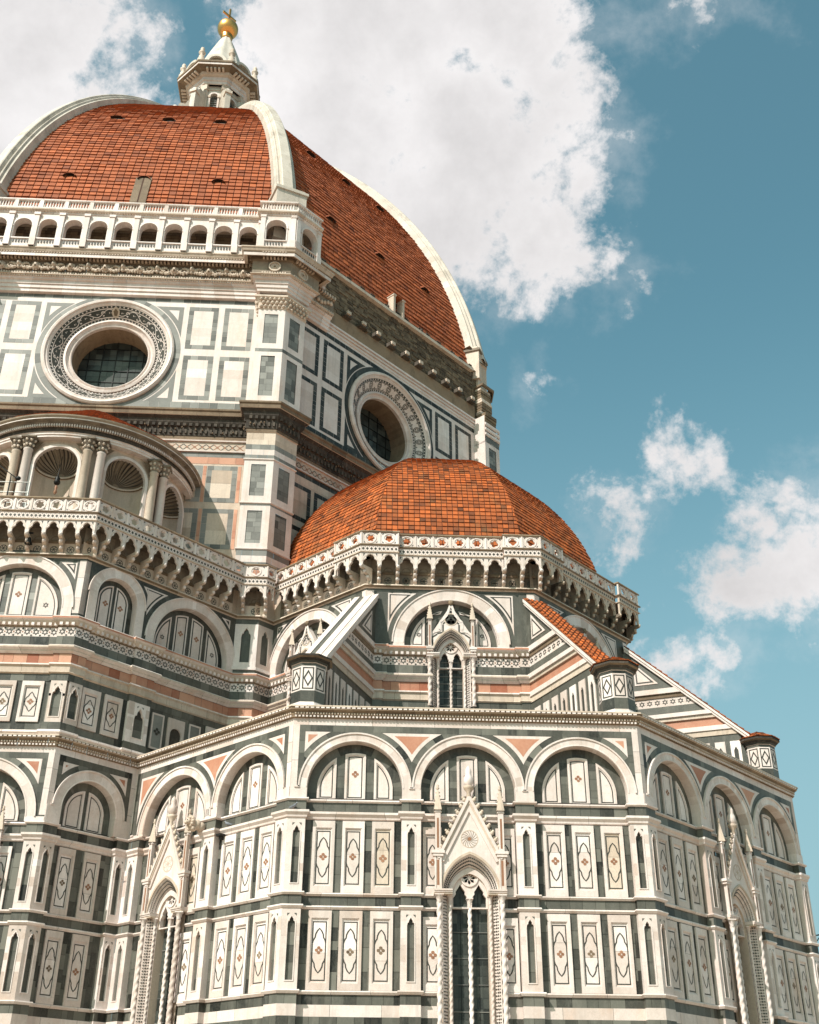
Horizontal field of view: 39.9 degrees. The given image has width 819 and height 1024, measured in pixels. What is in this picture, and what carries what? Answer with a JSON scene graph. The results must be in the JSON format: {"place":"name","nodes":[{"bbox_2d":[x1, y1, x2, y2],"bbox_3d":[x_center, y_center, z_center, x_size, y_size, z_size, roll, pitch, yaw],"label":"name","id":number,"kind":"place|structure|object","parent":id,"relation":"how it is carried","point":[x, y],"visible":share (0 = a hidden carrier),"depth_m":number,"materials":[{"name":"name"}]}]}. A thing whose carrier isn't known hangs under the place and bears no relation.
{"place":"outdoors","nodes":[
{"label":"outdoors","id":0,"kind":"place"},
{"bbox_2d":[0,465,20,506],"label":"floodlight","id":1,"kind":"object","parent":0,"point":[17,478],"visible":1,"depth_m":63.89,"materials":[{"name":"metal"}]},
{"bbox_2d":[0,9,818,1023],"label":"cathedral","id":2,"kind":"structure","parent":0,"point":[452,715],"depth_m":61.36,"materials":[{"name":"white stone"}]},
{"bbox_2d":[0,806,4,842],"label":"gothic window","id":3,"kind":"structure","parent":2,"relation":"in","point":[2,816],"depth_m":54.00,"materials":[{"name":"white stone"}]},
{"bbox_2d":[0,481,30,505],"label":"guard rail","id":4,"kind":"object","parent":2,"relation":"on","point":[25,503],"visible":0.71,"depth_m":63.91,"materials":[{"name":"metal"}]},
{"bbox_2d":[24,527,33,544],"bbox_3d":[-20.620,1.193,61.405,0.420,1.300,0.420,2,-30,-2],"label":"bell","id":5,"kind":"object","parent":2,"relation":"hanging from","point":[29,541],"visible":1,"depth_m":61.18,"materials":[{"name":"metal"}]},
{"bbox_2d":[53,457,62,494],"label":"hanging lamp","id":6,"kind":"object","parent":2,"relation":"hanging from","point":[57,481],"visible":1,"depth_m":67.16,"materials":[{"name":"metal"}]},
{"bbox_2d":[130,796,191,1023],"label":"gothic window","id":7,"kind":"structure","parent":2,"relation":"in","point":[165,883],"depth_m":53.44,"materials":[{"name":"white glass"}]},
{"bbox_2d":[285,618,322,705],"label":"gothic window","id":8,"kind":"structure","parent":2,"relation":"in","point":[309,638],"depth_m":65.98,"materials":[{"name":"white stone"}]},
{"bbox_2d":[387,292,405,317],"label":"roof door","id":9,"kind":"structure","parent":2,"relation":"in","point":[394,300],"depth_m":94.61,"materials":[{"name":"stone"}]},
{"bbox_2d":[426,600,476,707],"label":"gothic window","id":10,"kind":"structure","parent":2,"relation":"in","point":[451,642],"depth_m":62.63,"materials":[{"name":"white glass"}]},
{"bbox_2d":[431,766,508,1023],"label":"gothic window","id":11,"kind":"structure","parent":2,"relation":"in","point":[470,868],"depth_m":48.65,"materials":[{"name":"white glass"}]},
{"bbox_2d":[572,625,599,648],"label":"gothic window","id":12,"kind":"structure","parent":2,"relation":"in","point":[584,630],"depth_m":67.36,"materials":[{"name":"white glass"}]},
{"bbox_2d":[717,806,773,1023],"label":"gothic window","id":13,"kind":"structure","parent":2,"relation":"in","point":[740,893],"depth_m":54.39,"materials":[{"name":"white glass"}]},
{"bbox_2d":[0,0,818,1017],"label":"sky","id":14,"kind":"structure","parent":0,"point":[619,198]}
]}

